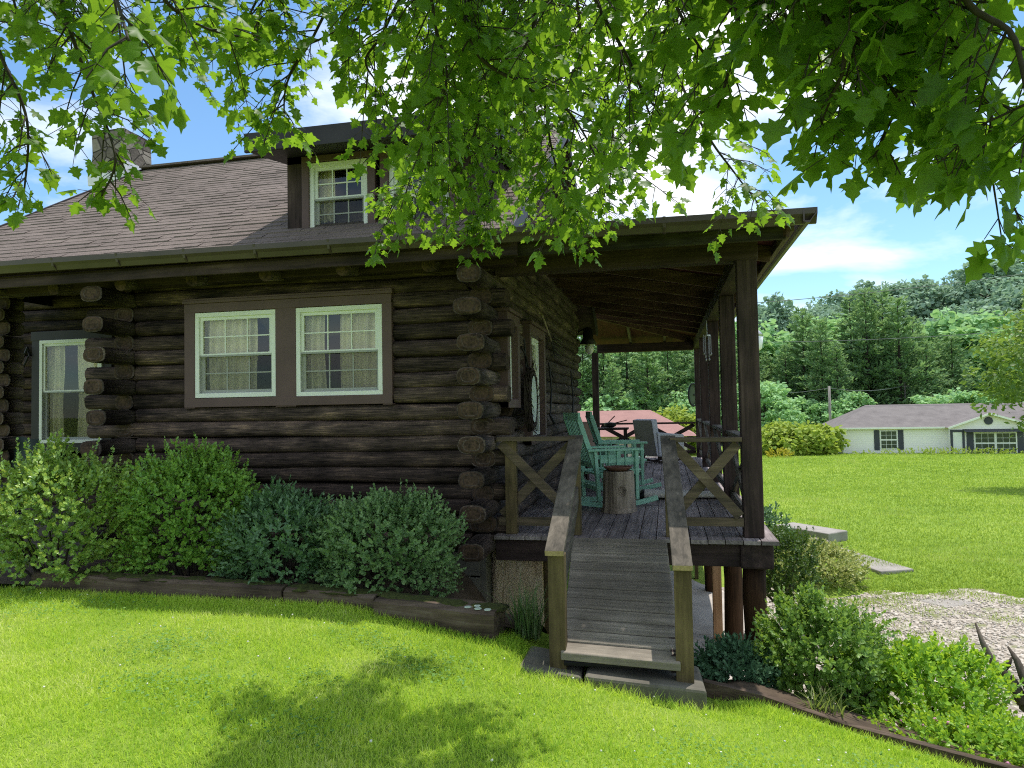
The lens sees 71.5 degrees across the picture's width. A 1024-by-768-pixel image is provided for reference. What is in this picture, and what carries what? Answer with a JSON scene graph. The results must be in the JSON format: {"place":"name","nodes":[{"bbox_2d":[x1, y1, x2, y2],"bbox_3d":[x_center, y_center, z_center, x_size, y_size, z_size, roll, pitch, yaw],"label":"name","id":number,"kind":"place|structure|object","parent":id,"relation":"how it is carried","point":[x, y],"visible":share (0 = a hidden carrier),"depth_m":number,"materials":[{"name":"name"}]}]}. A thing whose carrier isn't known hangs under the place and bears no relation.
{"place":"outdoors","nodes":[
{"label":"outdoors","id":0,"kind":"place"},
{"bbox_2d":[0,446,1023,767],"bbox_3d":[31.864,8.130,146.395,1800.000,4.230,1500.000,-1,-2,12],"label":"lawn","id":1,"kind":"structure","parent":0,"point":[544,638],"depth_m":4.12,"materials":[{"name":"plant"}]},
{"bbox_2d":[0,506,109,564],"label":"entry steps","id":2,"kind":"structure","parent":1,"relation":"on","point":[43,528],"depth_m":7.56,"materials":[{"name":"wood"}]},
{"bbox_2d":[0,437,42,513],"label":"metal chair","id":3,"kind":"object","parent":2,"relation":"on","point":[21,440],"visible":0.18,"depth_m":8.40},
{"bbox_2d":[31,570,293,602],"bbox_3d":[-2.906,1.683,5.884,2.353,0.211,0.266,-1,-2,12],"label":"landscape timber","id":4,"kind":"object","parent":1,"relation":"on","point":[168,585],"visible":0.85,"depth_m":5.77,"materials":[{"name":"brown wood"}]},
{"bbox_2d":[0,552,547,633],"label":"planting bed","id":5,"kind":"object","parent":1,"relation":"on","point":[470,591],"visible":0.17,"depth_m":6.30,"materials":[{"name":"soil"}]},
{"bbox_2d":[0,428,161,593],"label":"shrub","id":6,"kind":"object","parent":5,"relation":"on","point":[34,474],"visible":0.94,"depth_m":6.08,"materials":[{"name":"green plant"}]},
{"bbox_2d":[105,432,266,578],"bbox_3d":[-2.900,1.125,6.352,1.357,1.400,1.186,-1,-2,-11],"label":"shrub","id":7,"kind":"object","parent":5,"relation":"on","point":[193,474],"visible":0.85,"depth_m":6.10,"materials":[{"name":"green plant"}]},
{"bbox_2d":[202,474,360,585],"bbox_3d":[-1.899,1.279,6.112,1.360,0.999,1.193,-1,-2,12],"label":"shrub","id":8,"kind":"object","parent":5,"relation":"on","point":[267,506],"visible":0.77,"depth_m":5.87,"materials":[{"name":"green plant"}]},
{"bbox_2d":[283,583,384,610],"bbox_3d":[-1.361,1.675,5.503,0.856,0.207,0.288,-1,-2,12],"label":"landscape timber","id":9,"kind":"object","parent":5,"relation":"on","point":[318,593],"visible":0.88,"depth_m":5.42,"materials":[{"name":"brown wood"}]},
{"bbox_2d":[298,478,468,596],"bbox_3d":[-1.068,1.288,5.874,1.496,1.014,1.162,-2,-2,36],"label":"shrub","id":10,"kind":"object","parent":5,"relation":"on","point":[380,506],"visible":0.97,"depth_m":5.62,"materials":[{"name":"green plant"}]},
{"bbox_2d":[482,570,548,639],"bbox_3d":[0.140,1.613,5.217,0.616,0.455,0.537,0,-2,-23],"label":"iris clump","id":11,"kind":"object","parent":5,"relation":"on","point":[529,622],"visible":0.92,"depth_m":5.13,"materials":[{"name":"plant"}]},
{"bbox_2d":[0,111,817,643],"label":"log cabin","id":12,"kind":"object","parent":1,"relation":"on","point":[260,315],"visible":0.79,"depth_m":6.99,"materials":[{"name":"brown wood"}]},
{"bbox_2d":[39,338,102,442],"bbox_3d":[-5.681,0.093,9.235,0.950,1.340,0.159,-1,-2,12],"label":"window","id":13,"kind":"structure","parent":12,"relation":"in","point":[51,352],"depth_m":9.28,"materials":[{"name":"white plastic"}]},
{"bbox_2d":[195,309,275,397],"bbox_3d":[-2.754,-0.296,7.179,0.900,0.860,0.159,-1,-2,12],"label":"window","id":14,"kind":"structure","parent":12,"relation":"in","point":[226,343],"depth_m":7.21,"materials":[{"name":"white plastic"}]},
{"bbox_2d":[310,158,367,231],"bbox_3d":[-1.663,-1.809,6.958,0.610,0.710,0.159,-1,-2,12],"label":"window","id":15,"kind":"structure","parent":12,"relation":"in","point":[323,198],"depth_m":6.94,"materials":[{"name":"white plastic"}]},
{"bbox_2d":[296,304,382,395],"bbox_3d":[-1.659,-0.319,6.942,0.900,0.870,0.159,-1,-2,12],"label":"window","id":16,"kind":"structure","parent":12,"relation":"in","point":[360,351],"depth_m":6.95,"materials":[{"name":"white plastic"}]},
{"bbox_2d":[389,154,448,220],"bbox_3d":[-0.861,-1.829,6.785,0.600,0.710,0.159,-1,-2,12],"label":"window","id":17,"kind":"structure","parent":12,"relation":"in","point":[391,174],"depth_m":6.77,"materials":[{"name":"white plastic"}]},
{"bbox_2d":[515,338,539,434],"bbox_3d":[0.175,0.027,8.469,0.159,1.170,0.820,-1,-2,12],"label":"door","id":18,"kind":"structure","parent":12,"relation":"in","point":[535,353],"depth_m":8.80,"materials":[{"name":"white plastic"}]},
{"bbox_2d":[523,360,544,435],"bbox_3d":[0.230,0.163,7.644,0.145,0.849,0.634,-1,-2,12],"label":"willow wreath","id":19,"kind":"object","parent":12,"relation":"attached to","point":[531,397],"visible":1,"depth_m":7.52,"materials":[{"name":"brown plant"}]},
{"bbox_2d":[578,327,596,353],"bbox_3d":[1.373,-0.784,12.830,0.316,0.494,0.316,0,-2,-24],"label":"porch light","id":20,"kind":"object","parent":12,"relation":"attached to","point":[588,341],"visible":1,"depth_m":12.75,"materials":[{"name":"black metal"}]},
{"bbox_2d":[563,413,658,507],"bbox_3d":[1.112,0.869,8.343,1.011,1.082,0.700,-1,-2,-12],"label":"rocking chair","id":21,"kind":"object","parent":12,"relation":"on","point":[574,425],"visible":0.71,"depth_m":8.08,"materials":[{"name":"green paint"}]},
{"bbox_2d":[601,470,636,513],"bbox_3d":[1.157,1.161,7.710,0.390,0.440,0.387,-1,-2,12],"label":"tree stump","id":22,"kind":"object","parent":12,"relation":"on","point":[619,492],"visible":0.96,"depth_m":7.57,"materials":[{"name":"brown wood"}]},
{"bbox_2d":[585,411,661,490],"bbox_3d":[1.494,0.914,9.829,1.011,1.082,0.700,-1,-2,0],"label":"rocking chair","id":23,"kind":"object","parent":12,"relation":"on","point":[596,436],"visible":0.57,"depth_m":9.55,"materials":[{"name":"green paint"}]},
{"bbox_2d":[633,419,683,462],"bbox_3d":[2.972,1.139,14.369,1.008,0.872,0.690,0,-2,-26],"label":"rocking armchair","id":24,"kind":"object","parent":12,"relation":"on","point":[646,430],"visible":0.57,"depth_m":14.08,"materials":[{"name":"grey fabric"}]},
{"bbox_2d":[639,489,715,498],"bbox_3d":[2.055,1.346,8.731,1.018,0.104,0.380,-1,-2,7],"label":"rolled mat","id":25,"kind":"object","parent":12,"relation":"on","point":[645,493],"visible":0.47,"depth_m":8.61,"materials":[{"name":"grey fabric"}]},
{"bbox_2d":[373,591,508,640],"bbox_3d":[-0.529,1.712,5.216,1.045,0.290,0.283,-2,-2,17],"label":"landscape timber","id":26,"kind":"object","parent":1,"relation":"on","point":[481,618],"visible":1,"depth_m":5.10,"materials":[{"name":"brown wood"}]},
{"bbox_2d":[0,592,928,767],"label":"clover leaves","id":27,"kind":"object","parent":1,"relation":"on","point":[383,663],"visible":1,"depth_m":3.95,"materials":[{"name":"green plant"}]},
{"bbox_2d":[0,0,1023,284],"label":"maple tree","id":28,"kind":"object","parent":1,"relation":"on","point":[518,60],"visible":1,"depth_m":2.48,"materials":[{"name":"green plant"}]},
{"bbox_2d":[577,335,602,408],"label":"pine tree","id":29,"kind":"object","parent":1,"relation":"on","point":[585,385],"visible":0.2,"depth_m":99.46,"materials":[{"name":"green plant"}]},
{"bbox_2d":[580,345,629,406],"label":"pine tree","id":30,"kind":"object","parent":1,"relation":"on","point":[609,362],"visible":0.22,"depth_m":99.02,"materials":[{"name":"green plant"}]},
{"bbox_2d":[580,394,642,410],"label":"broadleaf tree","id":31,"kind":"object","parent":1,"relation":"on","point":[609,398],"visible":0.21,"depth_m":93.26,"materials":[{"name":"green plant"}]},
{"bbox_2d":[520,646,706,712],"bbox_3d":[0.663,2.013,4.675,1.180,0.376,0.464,-1,-2,12],"label":"concrete pad","id":32,"kind":"object","parent":1,"relation":"on","point":[646,682],"visible":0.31,"depth_m":4.50,"materials":[{"name":"concrete"}]},
{"bbox_2d":[545,435,693,683],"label":"wooden ramp","id":33,"kind":"structure","parent":32,"relation":"on","point":[614,604],"depth_m":4.98,"materials":[{"name":"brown wood"}]},
{"bbox_2d":[599,364,636,410],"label":"pine tree","id":34,"kind":"object","parent":1,"relation":"on","point":[613,384],"visible":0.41,"depth_m":94.01,"materials":[{"name":"green plant"}]},
{"bbox_2d":[600,352,651,396],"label":"pine tree","id":35,"kind":"object","parent":1,"relation":"on","point":[627,366],"visible":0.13,"depth_m":102.15,"materials":[{"name":"green plant"}]},
{"bbox_2d":[578,410,695,456],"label":"brick house","id":36,"kind":"structure","parent":1,"relation":"on","point":[629,416],"depth_m":61.32,"materials":[{"name":"brick"}]},
{"bbox_2d":[619,389,662,412],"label":"broadleaf tree","id":37,"kind":"object","parent":1,"relation":"on","point":[643,395],"visible":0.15,"depth_m":95.52,"materials":[{"name":"green plant"}]},
{"bbox_2d":[626,351,676,414],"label":"pine tree","id":38,"kind":"object","parent":1,"relation":"on","point":[647,382],"visible":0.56,"depth_m":95.61,"materials":[{"name":"green plant"}]},
{"bbox_2d":[648,351,687,406],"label":"pine tree","id":39,"kind":"object","parent":1,"relation":"on","point":[672,372],"visible":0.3,"depth_m":99.26,"materials":[{"name":"green plant"}]},
{"bbox_2d":[653,403,696,454],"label":"tree","id":40,"kind":"object","parent":1,"relation":"on","point":[680,415],"visible":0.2,"depth_m":66.71,"materials":[{"name":"green plant"}]},
{"bbox_2d":[662,350,694,399],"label":"pine tree","id":41,"kind":"object","parent":1,"relation":"on","point":[686,363],"visible":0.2,"depth_m":102.64,"materials":[{"name":"green plant"}]},
{"bbox_2d":[667,390,695,431],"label":"broadleaf tree","id":42,"kind":"object","parent":1,"relation":"on","point":[686,404],"visible":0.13,"depth_m":93.97,"materials":[{"name":"green plant"}]},
{"bbox_2d":[670,571,744,679],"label":"concrete floor","id":43,"kind":"structure","parent":1,"relation":"on","point":[702,605],"depth_m":9.96,"materials":[{"name":"concrete"}]},
{"bbox_2d":[737,380,803,430],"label":"broadleaf tree","id":44,"kind":"object","parent":1,"relation":"on","point":[766,390],"visible":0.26,"depth_m":90.83,"materials":[{"name":"green plant"}]},
{"bbox_2d":[764,501,794,551],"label":"shrub","id":45,"kind":"object","parent":1,"relation":"on","point":[769,516],"visible":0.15,"depth_m":13.07,"materials":[{"name":"green plant"}]},
{"bbox_2d":[765,398,808,440],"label":"broadleaf tree","id":46,"kind":"object","parent":1,"relation":"on","point":[786,407],"visible":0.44,"depth_m":87.78,"materials":[{"name":"green plant"}]},
{"bbox_2d":[768,344,808,398],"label":"pine tree","id":47,"kind":"object","parent":1,"relation":"on","point":[791,382],"visible":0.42,"depth_m":99.75,"materials":[{"name":"green plant"}]},
{"bbox_2d":[766,523,831,604],"bbox_3d":[3.444,2.312,9.025,1.098,1.108,1.271,-1,-2,12],"label":"shrub","id":48,"kind":"object","parent":1,"relation":"on","point":[792,542],"visible":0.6,"depth_m":8.76,"materials":[{"name":"green plant"}]},
{"bbox_2d":[761,418,838,455],"bbox_3d":[25.840,5.428,65.516,8.038,4.671,7.137,-1,-2,12],"label":"tree","id":49,"kind":"object","parent":1,"relation":"on","point":[815,436],"visible":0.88,"depth_m":63.91,"materials":[{"name":"green plant"}]},
{"bbox_2d":[775,305,828,401],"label":"pine tree","id":50,"kind":"object","parent":1,"relation":"on","point":[798,333],"visible":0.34,"depth_m":101.26,"materials":[{"name":"green plant"}]},
{"bbox_2d":[790,395,827,426],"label":"broadleaf tree","id":51,"kind":"object","parent":1,"relation":"on","point":[808,403],"visible":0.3,"depth_m":92.31,"materials":[{"name":"green plant"}]},
{"bbox_2d":[777,522,847,541],"bbox_3d":[6.296,3.184,15.017,0.620,0.300,1.345,0,-2,-30],"label":"concrete step","id":52,"kind":"object","parent":1,"relation":"on","point":[830,534],"visible":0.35,"depth_m":14.58,"materials":[{"name":"concrete"}]},
{"bbox_2d":[785,420,850,453],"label":"tree","id":53,"kind":"object","parent":1,"relation":"on","point":[839,446],"visible":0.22,"depth_m":65.41,"materials":[{"name":"green plant"}]},
{"bbox_2d":[795,317,849,411],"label":"pine tree","id":54,"kind":"object","parent":1,"relation":"on","point":[819,363],"visible":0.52,"depth_m":96.04,"materials":[{"name":"green plant"}]},
{"bbox_2d":[774,536,873,591],"bbox_3d":[4.856,2.876,11.541,1.788,0.868,1.620,-1,-2,12],"label":"shrub","id":55,"kind":"object","parent":1,"relation":"on","point":[831,553],"visible":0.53,"depth_m":11.12,"materials":[{"name":"green plant"}]},
{"bbox_2d":[805,402,844,424],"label":"broadleaf tree","id":56,"kind":"object","parent":1,"relation":"on","point":[815,416],"visible":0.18,"depth_m":91.24,"materials":[{"name":"green plant"}]},
{"bbox_2d":[817,342,857,417],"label":"pine tree","id":57,"kind":"object","parent":1,"relation":"on","point":[833,372],"visible":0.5,"depth_m":93.75,"materials":[{"name":"green plant"}]},
{"bbox_2d":[816,398,859,423],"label":"broadleaf tree","id":58,"kind":"object","parent":1,"relation":"on","point":[844,403],"visible":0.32,"depth_m":90.14,"materials":[{"name":"green plant"}]},
{"bbox_2d":[835,389,877,413],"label":"broadleaf tree","id":59,"kind":"object","parent":1,"relation":"on","point":[858,396],"visible":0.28,"depth_m":90.68,"materials":[{"name":"green plant"}]},
{"bbox_2d":[690,452,1023,644],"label":"lawn grass","id":60,"kind":"structure","parent":1,"relation":"on","point":[902,466],"depth_m":20.23,"materials":[{"name":"plant"}]},
{"bbox_2d":[702,676,1023,767],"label":"shrub bed","id":61,"kind":"object","parent":1,"relation":"on","point":[851,717],"visible":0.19,"depth_m":4.56,"materials":[{"name":"wood"}]},
{"bbox_2d":[694,630,793,688],"bbox_3d":[1.644,2.018,5.179,0.777,0.456,0.738,-1,-2,12],"label":"juniper","id":62,"kind":"object","parent":61,"relation":"on","point":[735,657],"visible":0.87,"depth_m":5.03,"materials":[{"name":"plant"}]},
{"bbox_2d":[750,581,901,719],"bbox_3d":[2.240,1.919,5.080,1.049,1.006,1.064,-1,-2,12],"label":"shrub","id":63,"kind":"object","parent":61,"relation":"on","point":[843,625],"visible":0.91,"depth_m":4.90,"materials":[{"name":"green plant"}]},
{"bbox_2d":[789,678,874,717],"bbox_3d":[1.975,2.019,4.516,0.450,0.249,0.435,0,-2,-28],"label":"weed clump","id":64,"kind":"object","parent":61,"relation":"on","point":[822,703],"visible":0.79,"depth_m":4.54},
{"bbox_2d":[824,623,1023,756],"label":"shrub","id":65,"kind":"object","parent":61,"relation":"on","point":[911,661],"visible":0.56,"depth_m":4.88,"materials":[{"name":"green plant"}]},
{"bbox_2d":[857,700,1023,765],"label":"ground cover","id":66,"kind":"object","parent":61,"relation":"on","point":[994,727],"visible":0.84,"depth_m":4.28,"materials":[{"name":"green plant"}]},
{"bbox_2d":[975,623,1023,711],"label":"driftwood","id":67,"kind":"object","parent":61,"relation":"on","point":[1019,666],"visible":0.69,"depth_m":5.12,"materials":[{"name":"wood"}]},
{"bbox_2d":[704,679,1022,767],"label":"landscape timber","id":68,"kind":"object","parent":1,"relation":"on","point":[716,690],"visible":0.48,"depth_m":4.31,"materials":[{"name":"brown wood"}]},
{"bbox_2d":[722,588,1023,726],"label":"gravel drive","id":69,"kind":"structure","parent":1,"relation":"on","point":[1018,652],"depth_m":9.49,"materials":[{"name":"gravel"}]},
{"bbox_2d":[837,286,913,407],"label":"pine tree","id":70,"kind":"object","parent":1,"relation":"on","point":[861,343],"visible":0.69,"depth_m":97.18,"materials":[{"name":"green plant"}]},
{"bbox_2d":[838,548,913,574],"bbox_3d":[6.112,3.222,12.573,0.620,0.300,2.004,-1,-2,-10],"label":"concrete step","id":71,"kind":"object","parent":1,"relation":"on","point":[878,569],"visible":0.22,"depth_m":11.78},
{"bbox_2d":[858,295,939,404],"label":"pine tree","id":72,"kind":"object","parent":1,"relation":"on","point":[905,341],"visible":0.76,"depth_m":94.45,"materials":[{"name":"green plant"}]},
{"bbox_2d":[823,402,1023,453],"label":"house","id":73,"kind":"structure","parent":1,"relation":"on","point":[878,428],"depth_m":65.78,"materials":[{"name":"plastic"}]},
{"bbox_2d":[880,431,897,448],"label":"window","id":74,"kind":"structure","parent":73,"relation":"in","point":[888,439],"depth_m":65.89,"materials":[{"name":"white plastic"}]},
{"bbox_2d":[974,433,1017,453],"bbox_3d":[43.099,5.271,63.332,3.400,1.850,0.070,-1,-2,12],"label":"window","id":75,"kind":"structure","parent":73,"relation":"in","point":[981,440],"depth_m":63.32,"materials":[{"name":"white plastic"}]},
{"bbox_2d":[902,340,955,397],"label":"pine tree","id":76,"kind":"object","parent":1,"relation":"on","point":[925,381],"visible":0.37,"depth_m":93.08,"materials":[{"name":"green plant"}]},
{"bbox_2d":[908,393,952,403],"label":"broadleaf tree","id":77,"kind":"object","parent":1,"relation":"on","point":[939,398],"visible":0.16,"depth_m":85.73,"materials":[{"name":"green plant"}]},
{"bbox_2d":[843,446,1023,454],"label":"weed patch","id":78,"kind":"object","parent":1,"relation":"on","point":[993,451],"visible":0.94,"depth_m":62.50,"materials":[{"name":"green plant"}]},
{"bbox_2d":[916,598,974,607],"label":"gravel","id":79,"kind":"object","parent":1,"relation":"on","point":[945,605],"visible":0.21,"depth_m":10.27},
{"bbox_2d":[943,387,994,403],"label":"broadleaf tree","id":80,"kind":"object","parent":1,"relation":"on","point":[964,396],"visible":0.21,"depth_m":84.99,"materials":[{"name":"green plant"}]},
{"bbox_2d":[958,289,1023,438],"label":"walnut tree","id":81,"kind":"object","parent":1,"relation":"on","point":[999,394],"visible":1,"depth_m":27.06,"materials":[{"name":"green plant"}]},
{"bbox_2d":[0,0,1023,338],"label":"sky","id":82,"kind":"structure","parent":0,"point":[866,239],"materials":[{"name":"blue"}]},
{"bbox_2d":[758,274,1021,302],"bbox_3d":[27.906,-7.532,55.601,29.306,1.823,0.053,-1,-2,12],"label":"power line","id":83,"kind":"object","parent":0,"point":[889,290],"visible":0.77,"depth_m":55.24,"materials":[{"name":"metal"}]},
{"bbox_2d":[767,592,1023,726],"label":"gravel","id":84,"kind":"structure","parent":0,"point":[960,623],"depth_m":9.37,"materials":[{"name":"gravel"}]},
{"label":"hillside","id":85,"kind":"structure","parent":0,"visible":0},
{"bbox_2d":[719,318,778,371],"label":"broadleaf tree","id":86,"kind":"object","parent":85,"relation":"on","point":[770,345],"visible":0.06,"depth_m":113.22,"materials":[{"name":"green plant"}]},
{"bbox_2d":[759,351,780,380],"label":"pine tree","id":87,"kind":"object","parent":85,"relation":"on","point":[764,355],"visible":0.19,"depth_m":106.07,"materials":[{"name":"green plant"}]},
{"bbox_2d":[758,291,811,340],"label":"hill tree","id":88,"kind":"object","parent":85,"relation":"on","point":[779,313],"visible":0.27,"depth_m":133.10,"materials":[{"name":"green plant"}]},
{"bbox_2d":[759,328,836,397],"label":"broadleaf tree","id":89,"kind":"object","parent":85,"relation":"on","point":[780,340],"visible":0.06,"depth_m":108.85,"materials":[{"name":"green plant"}]},
{"bbox_2d":[769,313,864,390],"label":"broadleaf tree","id":90,"kind":"object","parent":85,"relation":"on","point":[832,322],"visible":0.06,"depth_m":112.55,"materials":[{"name":"green plant"}]},
{"bbox_2d":[806,302,848,319],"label":"hill tree","id":91,"kind":"object","parent":85,"relation":"on","point":[826,308],"visible":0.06,"depth_m":169.87,"materials":[{"name":"green plant"}]},
{"bbox_2d":[830,294,875,400],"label":"pine tree","id":92,"kind":"object","parent":85,"relation":"on","point":[844,311],"visible":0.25,"depth_m":103.70,"materials":[{"name":"green plant"}]},
{"bbox_2d":[823,279,890,322],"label":"hill tree","id":93,"kind":"object","parent":85,"relation":"on","point":[840,299],"visible":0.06,"depth_m":175.25,"materials":[{"name":"green plant"}]},
{"bbox_2d":[848,288,924,403],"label":"pine tree","id":94,"kind":"object","parent":85,"relation":"on","point":[880,301],"visible":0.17,"depth_m":100.59,"materials":[{"name":"green plant"}]},
{"bbox_2d":[876,279,914,297],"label":"hill tree","id":95,"kind":"object","parent":85,"relation":"on","point":[897,285],"visible":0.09,"depth_m":185.24,"materials":[{"name":"green plant"}]},
{"bbox_2d":[897,318,949,395],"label":"pine tree","id":96,"kind":"object","parent":85,"relation":"on","point":[919,328],"visible":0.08,"depth_m":101.67,"materials":[{"name":"green plant"}]},
{"bbox_2d":[893,274,976,323],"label":"hill tree","id":97,"kind":"object","parent":85,"relation":"on","point":[925,300],"visible":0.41,"depth_m":153.65,"materials":[{"name":"green plant"}]},
{"bbox_2d":[928,337,957,393],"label":"pine tree","id":98,"kind":"object","parent":85,"relation":"on","point":[936,340],"visible":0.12,"depth_m":103.88,"materials":[{"name":"green plant"}]},
{"bbox_2d":[915,303,973,326],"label":"hill tree","id":99,"kind":"object","parent":85,"relation":"on","point":[957,309],"visible":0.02,"depth_m":122.06,"materials":[{"name":"green plant"}]},
{"bbox_2d":[929,334,975,399],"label":"pine tree","id":100,"kind":"object","parent":85,"relation":"on","point":[948,364],"visible":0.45,"depth_m":98.74,"materials":[{"name":"green plant"}]},
{"bbox_2d":[920,315,1011,392],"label":"broadleaf tree","id":101,"kind":"object","parent":85,"relation":"on","point":[933,332],"visible":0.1,"depth_m":110.14,"materials":[{"name":"green plant"}]},
{"bbox_2d":[930,306,1023,375],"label":"broadleaf tree","id":102,"kind":"object","parent":85,"relation":"on","point":[975,321],"visible":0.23,"depth_m":108.09,"materials":[{"name":"green plant"}]},
{"bbox_2d":[942,258,1023,305],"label":"hill tree","id":103,"kind":"object","parent":85,"relation":"on","point":[963,293],"visible":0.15,"depth_m":147.02,"materials":[{"name":"green plant"}]},
{"bbox_2d":[945,322,1023,401],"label":"broadleaf tree","id":104,"kind":"object","parent":85,"relation":"on","point":[970,354],"visible":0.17,"depth_m":103.72,"materials":[{"name":"green plant"}]},
{"bbox_2d":[977,285,1023,315],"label":"hill tree","id":105,"kind":"object","parent":85,"relation":"on","point":[1013,304],"visible":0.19,"depth_m":129.07,"materials":[{"name":"green plant"}]},
{"bbox_2d":[978,274,1023,314],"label":"hill tree","id":106,"kind":"object","parent":85,"relation":"on","point":[997,292],"visible":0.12,"depth_m":135.12,"materials":[{"name":"green plant"}]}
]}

